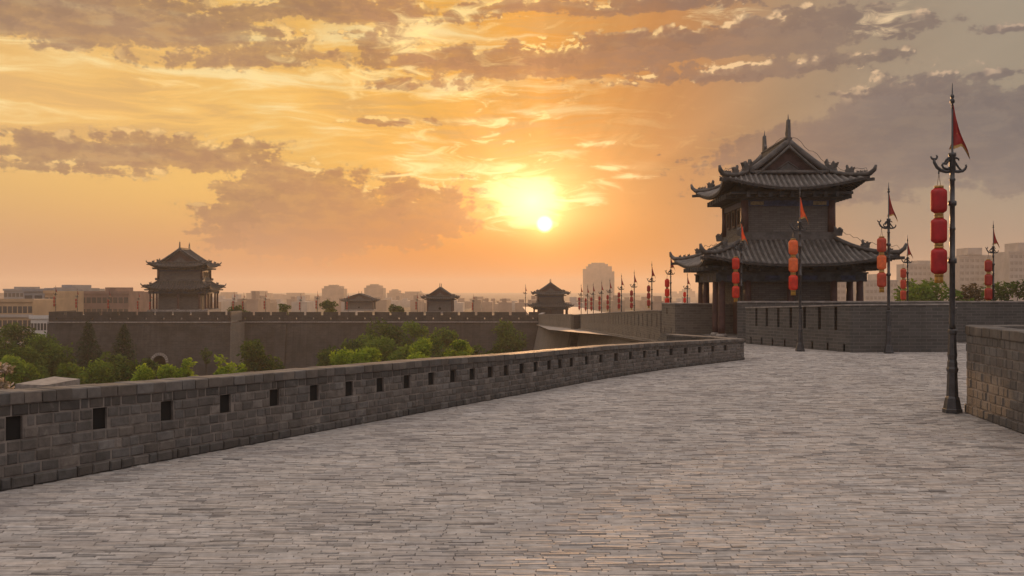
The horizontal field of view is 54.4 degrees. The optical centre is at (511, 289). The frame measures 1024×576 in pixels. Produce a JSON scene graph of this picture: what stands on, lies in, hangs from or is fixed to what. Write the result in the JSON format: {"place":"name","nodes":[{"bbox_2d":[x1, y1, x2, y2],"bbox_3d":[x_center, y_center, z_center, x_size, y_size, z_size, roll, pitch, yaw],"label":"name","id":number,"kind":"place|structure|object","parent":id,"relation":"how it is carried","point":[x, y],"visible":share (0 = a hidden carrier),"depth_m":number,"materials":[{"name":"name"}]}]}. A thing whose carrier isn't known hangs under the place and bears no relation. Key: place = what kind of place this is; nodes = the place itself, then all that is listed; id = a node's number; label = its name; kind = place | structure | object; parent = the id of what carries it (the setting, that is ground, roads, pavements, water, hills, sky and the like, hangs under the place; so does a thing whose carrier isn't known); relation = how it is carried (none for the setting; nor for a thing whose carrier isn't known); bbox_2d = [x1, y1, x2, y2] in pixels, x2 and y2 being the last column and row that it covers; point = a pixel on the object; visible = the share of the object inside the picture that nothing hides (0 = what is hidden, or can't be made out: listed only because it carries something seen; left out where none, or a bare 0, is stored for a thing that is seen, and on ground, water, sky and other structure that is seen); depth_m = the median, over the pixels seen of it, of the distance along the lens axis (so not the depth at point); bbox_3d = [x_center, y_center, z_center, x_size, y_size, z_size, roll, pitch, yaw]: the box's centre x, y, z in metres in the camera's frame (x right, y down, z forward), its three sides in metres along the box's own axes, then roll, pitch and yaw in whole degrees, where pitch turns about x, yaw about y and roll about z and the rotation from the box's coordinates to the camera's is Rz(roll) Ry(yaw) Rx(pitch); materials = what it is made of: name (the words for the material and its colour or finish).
{"place":"outdoors","nodes":[
{"label":"outdoors","id":0,"kind":"place"},
{"bbox_2d":[0,299,66,345],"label":"apartment block","id":1,"kind":"structure","parent":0,"point":[19,311],"depth_m":235.00,"materials":[{"name":"beige concrete"}]},
{"bbox_2d":[29,314,83,335],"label":"apartment block","id":2,"kind":"structure","parent":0,"point":[39,323],"depth_m":224.94,"materials":[{"name":"white concrete"}]},
{"bbox_2d":[291,296,315,314],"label":"city block","id":3,"kind":"structure","parent":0,"point":[307,306],"depth_m":558.41,"materials":[{"name":"concrete"}]},
{"bbox_2d":[15,293,711,383],"bbox_3d":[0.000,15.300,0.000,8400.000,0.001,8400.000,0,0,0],"label":"ground","id":4,"kind":"structure","parent":0,"point":[498,296],"depth_m":1853.69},
{"bbox_2d":[0,362,15,389],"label":"tree","id":5,"kind":"object","parent":4,"relation":"on","point":[3,381],"visible":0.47,"depth_m":57.92,"materials":[{"name":"pink plant"}]},
{"bbox_2d":[0,322,37,367],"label":"tree","id":6,"kind":"object","parent":4,"relation":"on","point":[14,334],"visible":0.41,"depth_m":134.93,"materials":[{"name":"green plant"}]},
{"bbox_2d":[3,287,39,298],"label":"apartment block","id":7,"kind":"structure","parent":4,"relation":"on","point":[16,293],"depth_m":420.00,"materials":[{"name":"grey concrete"}]},
{"bbox_2d":[0,353,44,387],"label":"tree","id":8,"kind":"object","parent":4,"relation":"on","point":[20,372],"visible":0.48,"depth_m":89.34,"materials":[{"name":"green plant"}]},
{"bbox_2d":[0,344,52,388],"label":"tree","id":9,"kind":"object","parent":4,"relation":"on","point":[26,355],"visible":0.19,"depth_m":104.13,"materials":[{"name":"green plant"}]},
{"bbox_2d":[27,331,65,360],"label":"tree","id":10,"kind":"object","parent":4,"relation":"on","point":[40,344],"visible":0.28,"depth_m":127.18,"materials":[{"name":"green plant"}]},
{"bbox_2d":[15,376,79,388],"bbox_3d":[-22.052,9.838,47.700,1.938,10.925,4.600,0,0,0],"label":"roof","id":11,"kind":"object","parent":4,"relation":"on","point":[55,381],"visible":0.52,"depth_m":47.05,"materials":[{"name":"grey concrete"}]},
{"bbox_2d":[22,288,82,298],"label":"apartment block","id":12,"kind":"structure","parent":4,"relation":"on","point":[33,294],"depth_m":262.00,"materials":[{"name":"grey concrete"}]},
{"bbox_2d":[31,342,80,376],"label":"tree","id":13,"kind":"object","parent":4,"relation":"on","point":[54,358],"visible":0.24,"depth_m":111.05,"materials":[{"name":"green plant"}]},
{"bbox_2d":[43,290,83,313],"bbox_3d":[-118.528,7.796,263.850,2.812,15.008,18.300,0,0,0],"label":"apartment block","id":14,"kind":"structure","parent":4,"relation":"on","point":[70,296],"depth_m":264.85,"materials":[{"name":"beige concrete"}]},
{"bbox_2d":[53,362,87,383],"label":"tree","id":15,"kind":"object","parent":4,"relation":"on","point":[66,372],"visible":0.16,"depth_m":87.14,"materials":[{"name":"green plant"}]},
{"bbox_2d":[54,285,99,290],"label":"apartment block","id":16,"kind":"structure","parent":4,"relation":"on","point":[86,287],"depth_m":307.02,"materials":[{"name":"grey concrete"}]},
{"bbox_2d":[57,358,119,383],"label":"tree","id":17,"kind":"object","parent":4,"relation":"on","point":[93,370],"visible":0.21,"depth_m":97.13,"materials":[{"name":"green plant"}]},
{"bbox_2d":[73,320,106,383],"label":"conifer","id":18,"kind":"object","parent":4,"relation":"on","point":[88,348],"visible":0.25,"depth_m":121.59,"materials":[{"name":"green plant"}]},
{"bbox_2d":[89,350,128,383],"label":"tree","id":19,"kind":"object","parent":4,"relation":"on","point":[113,356],"visible":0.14,"depth_m":108.02,"materials":[{"name":"green plant"}]},
{"bbox_2d":[84,287,148,314],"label":"apartment block","id":20,"kind":"structure","parent":4,"relation":"on","point":[123,299],"depth_m":285.00,"materials":[{"name":"beige concrete"}]},
{"bbox_2d":[105,323,141,379],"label":"conifer","id":21,"kind":"object","parent":4,"relation":"on","point":[123,345],"visible":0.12,"depth_m":117.68,"materials":[{"name":"green plant"}]},
{"bbox_2d":[111,359,140,382],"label":"tree","id":22,"kind":"object","parent":4,"relation":"on","point":[125,372],"visible":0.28,"depth_m":91.87,"materials":[{"name":"green plant"}]},
{"bbox_2d":[130,363,156,380],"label":"bush","id":23,"kind":"object","parent":4,"relation":"on","point":[143,374],"visible":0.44,"depth_m":77.27,"materials":[{"name":"green plant"}]},
{"bbox_2d":[140,357,160,379],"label":"tree","id":24,"kind":"object","parent":4,"relation":"on","point":[153,365],"visible":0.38,"depth_m":111.53,"materials":[{"name":"green plant"}]},
{"bbox_2d":[46,310,262,379],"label":"gate bastion","id":25,"kind":"object","parent":4,"relation":"on","point":[165,338],"visible":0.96,"depth_m":159.76,"materials":[{"name":"brick"}]},
{"bbox_2d":[140,242,225,313],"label":"pavilion","id":26,"kind":"structure","parent":25,"relation":"on","point":[184,282],"depth_m":164.71,"materials":[{"name":"wood"}]},
{"bbox_2d":[156,364,178,378],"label":"bush","id":27,"kind":"object","parent":4,"relation":"on","point":[168,371],"visible":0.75,"depth_m":83.78,"materials":[{"name":"green plant"}]},
{"bbox_2d":[172,357,198,377],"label":"bush","id":28,"kind":"object","parent":4,"relation":"on","point":[186,370],"visible":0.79,"depth_m":79.61,"materials":[{"name":"green plant"}]},
{"bbox_2d":[199,347,212,374],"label":"tree","id":29,"kind":"object","parent":4,"relation":"on","point":[205,355],"visible":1,"depth_m":139.93,"materials":[{"name":"green plant"}]},
{"bbox_2d":[213,354,236,374],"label":"bush","id":30,"kind":"object","parent":4,"relation":"on","point":[221,369],"visible":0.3,"depth_m":75.87,"materials":[{"name":"green plant"}]},
{"bbox_2d":[247,291,269,314],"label":"city block","id":31,"kind":"structure","parent":4,"relation":"on","point":[255,303],"depth_m":497.48,"materials":[{"name":"grey concrete"}]},
{"bbox_2d":[246,291,272,299],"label":"apartment block","id":32,"kind":"structure","parent":4,"relation":"on","point":[262,293],"depth_m":1360.00,"materials":[{"name":"grey concrete"}]},
{"bbox_2d":[236,338,283,371],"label":"tree","id":33,"kind":"object","parent":4,"relation":"on","point":[259,360],"visible":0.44,"depth_m":107.01,"materials":[{"name":"green plant"}]},
{"bbox_2d":[282,293,309,299],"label":"apartment block","id":34,"kind":"structure","parent":4,"relation":"on","point":[289,296],"depth_m":1445.00,"materials":[{"name":"grey concrete"}]},
{"bbox_2d":[316,346,335,365],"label":"tree","id":35,"kind":"object","parent":4,"relation":"on","point":[323,354],"visible":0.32,"depth_m":125.47,"materials":[{"name":"green plant"}]},
{"bbox_2d":[322,285,346,299],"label":"apartment block","id":36,"kind":"structure","parent":4,"relation":"on","point":[335,292],"depth_m":1054.00,"materials":[{"name":"grey concrete"}]},
{"bbox_2d":[316,338,361,364],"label":"tree","id":37,"kind":"object","parent":4,"relation":"on","point":[355,344],"visible":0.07,"depth_m":127.45,"materials":[{"name":"green plant"}]},
{"bbox_2d":[328,346,370,364],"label":"bush","id":38,"kind":"object","parent":4,"relation":"on","point":[342,357],"visible":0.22,"depth_m":81.72,"materials":[{"name":"green plant"}]},
{"bbox_2d":[351,346,383,362],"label":"bush","id":39,"kind":"object","parent":4,"relation":"on","point":[374,354],"visible":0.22,"depth_m":83.79,"materials":[{"name":"green plant"}]},
{"bbox_2d":[355,333,380,361],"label":"tree","id":40,"kind":"object","parent":4,"relation":"on","point":[369,338],"visible":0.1,"depth_m":123.58,"materials":[{"name":"green plant"}]},
{"bbox_2d":[364,284,385,298],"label":"apartment block","id":41,"kind":"structure","parent":4,"relation":"on","point":[374,290],"depth_m":1088.00,"materials":[{"name":"grey concrete"}]},
{"bbox_2d":[356,335,400,362],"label":"tree","id":42,"kind":"object","parent":4,"relation":"on","point":[384,347],"visible":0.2,"depth_m":118.00,"materials":[{"name":"green plant"}]},
{"bbox_2d":[365,317,409,349],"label":"tree","id":43,"kind":"object","parent":4,"relation":"on","point":[389,331],"visible":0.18,"depth_m":134.31,"materials":[{"name":"green plant"}]},
{"bbox_2d":[239,312,537,370],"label":"city wall","id":44,"kind":"structure","parent":4,"relation":"on","point":[290,340],"depth_m":166.83,"materials":[{"name":"grey stone"}]},
{"bbox_2d":[340,292,380,310],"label":"pavilion","id":45,"kind":"structure","parent":44,"relation":"on","point":[361,301],"depth_m":237.78,"materials":[{"name":"grey stone"}]},
{"bbox_2d":[420,283,459,313],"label":"pavilion","id":46,"kind":"structure","parent":44,"relation":"on","point":[441,299],"depth_m":176.08,"materials":[{"name":"grey stone"}]},
{"bbox_2d":[387,289,403,299],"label":"apartment block","id":47,"kind":"structure","parent":4,"relation":"on","point":[393,293],"depth_m":1190.00,"materials":[{"name":"grey concrete"}]},
{"bbox_2d":[386,344,415,360],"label":"tree","id":48,"kind":"object","parent":4,"relation":"on","point":[404,354],"visible":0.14,"depth_m":109.53,"materials":[{"name":"green plant"}]},
{"bbox_2d":[404,291,424,301],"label":"apartment block","id":49,"kind":"structure","parent":4,"relation":"on","point":[409,295],"depth_m":1224.00,"materials":[{"name":"grey concrete"}]},
{"bbox_2d":[400,320,430,345],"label":"tree","id":50,"kind":"object","parent":4,"relation":"on","point":[417,331],"visible":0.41,"depth_m":131.19,"materials":[{"name":"green plant"}]},
{"bbox_2d":[410,295,423,311],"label":"city block","id":51,"kind":"structure","parent":4,"relation":"on","point":[420,303],"depth_m":644.31,"materials":[{"name":"grey concrete"}]},
{"bbox_2d":[409,337,432,357],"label":"bush","id":52,"kind":"object","parent":4,"relation":"on","point":[420,347],"visible":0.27,"depth_m":90.02,"materials":[{"name":"green plant"}]},
{"bbox_2d":[409,334,444,356],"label":"tree","id":53,"kind":"object","parent":4,"relation":"on","point":[437,347],"visible":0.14,"depth_m":120.57,"materials":[{"name":"green plant"}]},
{"bbox_2d":[430,326,458,356],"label":"tree","id":54,"kind":"object","parent":4,"relation":"on","point":[448,336],"visible":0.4,"depth_m":129.94,"materials":[{"name":"green plant"}]},
{"bbox_2d":[443,339,474,356],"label":"bush","id":55,"kind":"object","parent":4,"relation":"on","point":[461,346],"visible":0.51,"depth_m":91.44,"materials":[{"name":"green plant"}]},
{"bbox_2d":[454,300,464,311],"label":"city block","id":56,"kind":"structure","parent":4,"relation":"on","point":[459,306],"depth_m":673.50,"materials":[{"name":"concrete"}]},
{"bbox_2d":[465,343,494,354],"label":"tree","id":57,"kind":"object","parent":4,"relation":"on","point":[477,347],"visible":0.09,"depth_m":119.89,"materials":[{"name":"green plant"}]},
{"bbox_2d":[480,319,528,354],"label":"tree","id":58,"kind":"object","parent":4,"relation":"on","point":[507,341],"visible":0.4,"depth_m":136.62,"materials":[{"name":"green plant"}]},
{"bbox_2d":[567,314,579,346],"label":"buttress","id":59,"kind":"structure","parent":4,"relation":"on","point":[574,336],"depth_m":116.50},
{"bbox_2d":[533,324,659,349],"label":"city wall","id":60,"kind":"structure","parent":4,"relation":"on","point":[549,339],"depth_m":114.63,"materials":[{"name":"brick"}]},
{"bbox_2d":[523,307,642,340],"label":"wall walk","id":61,"kind":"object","parent":60,"relation":"on","point":[573,310],"depth_m":263.02,"materials":[{"name":"grey stone"}]},
{"bbox_2d":[527,282,573,318],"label":"pavilion","id":62,"kind":"structure","parent":61,"relation":"on","point":[550,297],"depth_m":183.77,"materials":[{"name":"grey wood"}]},
{"bbox_2d":[666,258,674,302],"bbox_3d":[9.143,0.315,57.585,0.560,5.070,0.269,0,0,-22],"label":"lamp post","id":63,"kind":"object","parent":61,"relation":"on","point":[670,271],"visible":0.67,"depth_m":57.58,"materials":[{"name":"metal"}]},
{"bbox_2d":[665,277,669,302],"bbox_3d":[8.974,0.149,57.600,0.273,1.944,0.273,0,0,0],"label":"lantern string","id":64,"kind":"object","parent":63,"relation":"hanging from","point":[667,290],"visible":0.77,"depth_m":57.49,"materials":[{"name":"fabric"}]},
{"bbox_2d":[538,310,664,339],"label":"battlement","id":65,"kind":"object","parent":60,"relation":"on","point":[645,324],"visible":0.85,"depth_m":74.27,"materials":[{"name":"brick"}]},
{"bbox_2d":[374,297,390,310],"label":"city block","id":66,"kind":"structure","parent":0,"point":[383,304],"depth_m":695.46,"materials":[{"name":"brown concrete"}]},
{"bbox_2d":[388,304,403,313],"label":"bush","id":67,"kind":"object","parent":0,"point":[395,308],"visible":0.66,"depth_m":185.59,"materials":[{"name":"green plant"}]},
{"bbox_2d":[472,296,481,314],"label":"city block","id":68,"kind":"structure","parent":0,"point":[477,305],"depth_m":580.89,"materials":[{"name":"brown concrete"}]},
{"bbox_2d":[482,298,492,312],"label":"city block","id":69,"kind":"structure","parent":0,"point":[487,305],"depth_m":635.42,"materials":[{"name":"grey concrete"}]},
{"bbox_2d":[498,298,511,318],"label":"city block","id":70,"kind":"structure","parent":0,"point":[504,305],"depth_m":510.67,"materials":[{"name":"grey concrete"}]},
{"bbox_2d":[0,332,1023,575],"bbox_3d":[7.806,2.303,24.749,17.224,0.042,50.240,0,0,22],"label":"pavement","id":71,"kind":"structure","parent":0,"point":[945,495],"depth_m":11.32,"materials":[{"name":"grey stone"}]},
{"bbox_2d":[0,338,744,490],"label":"parapet","id":72,"kind":"structure","parent":71,"relation":"on","point":[51,434],"depth_m":14.89,"materials":[{"name":"brick"}]},
{"bbox_2d":[661,303,733,333],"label":"crenel wall","id":73,"kind":"structure","parent":71,"relation":"on","point":[686,318],"depth_m":51.08,"materials":[{"name":"brick"}]},
{"bbox_2d":[666,334,728,340],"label":"parapet","id":74,"kind":"structure","parent":71,"relation":"on","point":[676,337],"depth_m":34.73,"materials":[{"name":"grey brick"}]},
{"bbox_2d":[732,219,747,300],"bbox_3d":[10.080,-0.389,43.983,0.638,5.779,0.307,0,0,-22],"label":"lamp post","id":75,"kind":"object","parent":71,"relation":"on","point":[743,238],"visible":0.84,"depth_m":43.97,"materials":[{"name":"metal"}]},
{"bbox_2d":[732,252,738,301],"bbox_3d":[9.888,-0.556,44.000,0.317,2.260,0.317,0,0,0],"label":"lantern string","id":76,"kind":"object","parent":75,"relation":"hanging from","point":[735,278],"visible":1,"depth_m":43.88,"materials":[{"name":"fabric"}]},
{"bbox_2d":[669,116,906,337],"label":"pavilion","id":77,"kind":"structure","parent":71,"relation":"on","point":[759,196],"depth_m":48.13,"materials":[{"name":"grey stone"}]},
{"bbox_2d":[731,289,736,333],"bbox_3d":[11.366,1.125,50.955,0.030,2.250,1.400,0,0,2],"label":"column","id":78,"kind":"structure","parent":77,"relation":"in","point":[732,299],"depth_m":50.78,"materials":[{"name":"brown wood"}]},
{"bbox_2d":[789,192,808,351],"bbox_3d":[10.626,-0.758,36.882,0.676,6.117,0.325,0,0,-22],"label":"lamp post","id":79,"kind":"object","parent":71,"relation":"on","point":[799,344],"visible":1,"depth_m":36.86,"materials":[{"name":"metal"}]},
{"bbox_2d":[789,232,797,294],"bbox_3d":[10.422,-0.953,36.900,0.331,2.355,0.331,0,0,0],"label":"lantern string","id":80,"kind":"object","parent":79,"relation":"hanging from","point":[793,265],"visible":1,"depth_m":36.78,"materials":[{"name":"fabric"}]},
{"bbox_2d":[745,304,955,352],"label":"crenel wall","id":81,"kind":"structure","parent":71,"relation":"on","point":[854,328],"depth_m":36.46,"materials":[{"name":"grey brick"}]},
{"bbox_2d":[737,301,1023,342],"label":"crenel wall","id":82,"kind":"structure","parent":71,"relation":"on","point":[990,312],"depth_m":43.69,"materials":[{"name":"grey brick"}]},
{"bbox_2d":[877,182,897,353],"bbox_3d":[13.457,-0.765,35.682,0.677,6.130,0.325,0,0,-22],"label":"lamp post","id":83,"kind":"object","parent":71,"relation":"on","point":[888,348],"visible":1,"depth_m":35.66,"materials":[{"name":"metal"}]},
{"bbox_2d":[877,230,885,291],"bbox_3d":[13.252,-1.014,35.700,0.316,2.252,0.316,0,0,0],"label":"lantern string","id":84,"kind":"object","parent":83,"relation":"hanging from","point":[881,263],"visible":1,"depth_m":35.58,"materials":[{"name":"fabric"}]},
{"bbox_2d":[930,83,969,413],"bbox_3d":[8.152,-0.768,18.522,0.678,6.135,0.326,0,0,-22],"label":"lamp post","id":85,"kind":"object","parent":71,"relation":"on","point":[952,404],"visible":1,"depth_m":18.50,"materials":[{"name":"metal"}]},
{"bbox_2d":[931,175,946,282],"bbox_3d":[7.947,-1.131,18.540,0.284,2.026,0.285,0,0,0],"label":"lantern string","id":86,"kind":"object","parent":85,"relation":"hanging from","point":[938,231],"visible":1,"depth_m":18.44,"materials":[{"name":"fabric"}]},
{"bbox_2d":[985,223,999,300],"bbox_3d":[21.708,-0.397,44.984,0.596,5.393,0.286,0,0,-22],"label":"lamp post","id":87,"kind":"object","parent":71,"relation":"on","point":[993,251],"visible":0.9,"depth_m":44.98,"materials":[{"name":"metal"}]},
{"bbox_2d":[984,254,991,300],"bbox_3d":[21.528,-0.468,45.000,0.320,2.278,0.320,0,0,0],"label":"lantern string","id":88,"kind":"object","parent":87,"relation":"hanging from","point":[988,279],"visible":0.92,"depth_m":44.88,"materials":[{"name":"fabric"}]},
{"bbox_2d":[964,325,1023,433],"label":"parapet","id":89,"kind":"structure","parent":71,"relation":"on","point":[995,373],"depth_m":17.06,"materials":[{"name":"brick"}]},
{"bbox_2d":[0,0,1023,292],"label":"sky","id":90,"kind":"structure","parent":0,"point":[295,146],"materials":[{"name":"orange"}]},
{"bbox_2d":[515,299,527,313],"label":"city block","id":91,"kind":"structure","parent":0,"point":[519,305],"depth_m":605.15,"materials":[{"name":"grey concrete"}]},
{"bbox_2d":[583,263,613,298],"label":"apartment tower","id":92,"kind":"structure","parent":0,"point":[595,275],"depth_m":1500.00,"materials":[{"name":"grey concrete"}]},
{"bbox_2d":[608,295,624,312],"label":"city block","id":93,"kind":"structure","parent":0,"point":[614,305],"depth_m":580.82,"materials":[{"name":"brown concrete"}]},
{"bbox_2d":[635,297,652,308],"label":"city block","id":94,"kind":"structure","parent":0,"point":[639,304],"depth_m":759.02,"materials":[{"name":"grey concrete"}]},
{"bbox_2d":[645,296,664,309],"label":"city block","id":95,"kind":"structure","parent":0,"point":[657,301],"depth_m":491.38,"materials":[{"name":"grey concrete"}]},
{"bbox_2d":[837,282,845,300],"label":"apartment block","id":96,"kind":"structure","parent":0,"point":[841,291],"depth_m":544.00,"materials":[{"name":"concrete"}]},
{"bbox_2d":[853,274,897,300],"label":"apartment block","id":97,"kind":"structure","parent":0,"point":[871,290],"depth_m":510.00,"materials":[{"name":"concrete"}]},
{"bbox_2d":[901,235,912,300],"bbox_3d":[22.991,-0.134,57.982,0.670,6.067,0.322,0,0,-22],"label":"lamp post","id":98,"kind":"object","parent":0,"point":[906,260],"visible":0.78,"depth_m":57.97,"materials":[{"name":"metal"}]},
{"bbox_2d":[900,264,905,300],"bbox_3d":[22.788,-0.346,58.000,0.323,2.298,0.323,0,0,0],"label":"lantern string","id":99,"kind":"object","parent":98,"relation":"hanging from","point":[903,284],"visible":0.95,"depth_m":57.88,"materials":[{"name":"fabric"}]},
{"bbox_2d":[896,261,934,293],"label":"apartment block","id":100,"kind":"structure","parent":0,"point":[918,271],"depth_m":561.00,"materials":[{"name":"concrete"}]},
{"bbox_2d":[893,277,947,300],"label":"tree","id":101,"kind":"object","parent":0,"point":[924,291],"visible":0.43,"depth_m":91.61,"materials":[{"name":"green plant"}]},
{"bbox_2d":[941,288,973,300],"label":"tree","id":102,"kind":"object","parent":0,"point":[957,294],"visible":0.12,"depth_m":88.02,"materials":[{"name":"green plant"}]},
{"bbox_2d":[945,248,991,300],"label":"apartment block","id":103,"kind":"structure","parent":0,"point":[969,266],"depth_m":527.00,"materials":[{"name":"concrete"}]},
{"bbox_2d":[956,283,985,300],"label":"tree","id":104,"kind":"object","parent":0,"point":[972,293],"visible":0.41,"depth_m":99.76,"materials":[{"name":"green plant"}]},
{"bbox_2d":[980,278,1023,300],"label":"tree","id":105,"kind":"object","parent":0,"point":[1013,286],"visible":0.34,"depth_m":95.26,"materials":[{"name":"green plant"}]},
{"bbox_2d":[994,243,1023,300],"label":"apartment block","id":106,"kind":"structure","parent":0,"point":[1009,265],"depth_m":494.00,"materials":[{"name":"concrete"}]},
{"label":"wall walk","id":107,"kind":"object","parent":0,"visible":0},
{"bbox_2d":[319,299,338,311],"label":"bush","id":108,"kind":"object","parent":107,"relation":"on","point":[327,305],"visible":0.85,"depth_m":179.64,"materials":[{"name":"green plant"}]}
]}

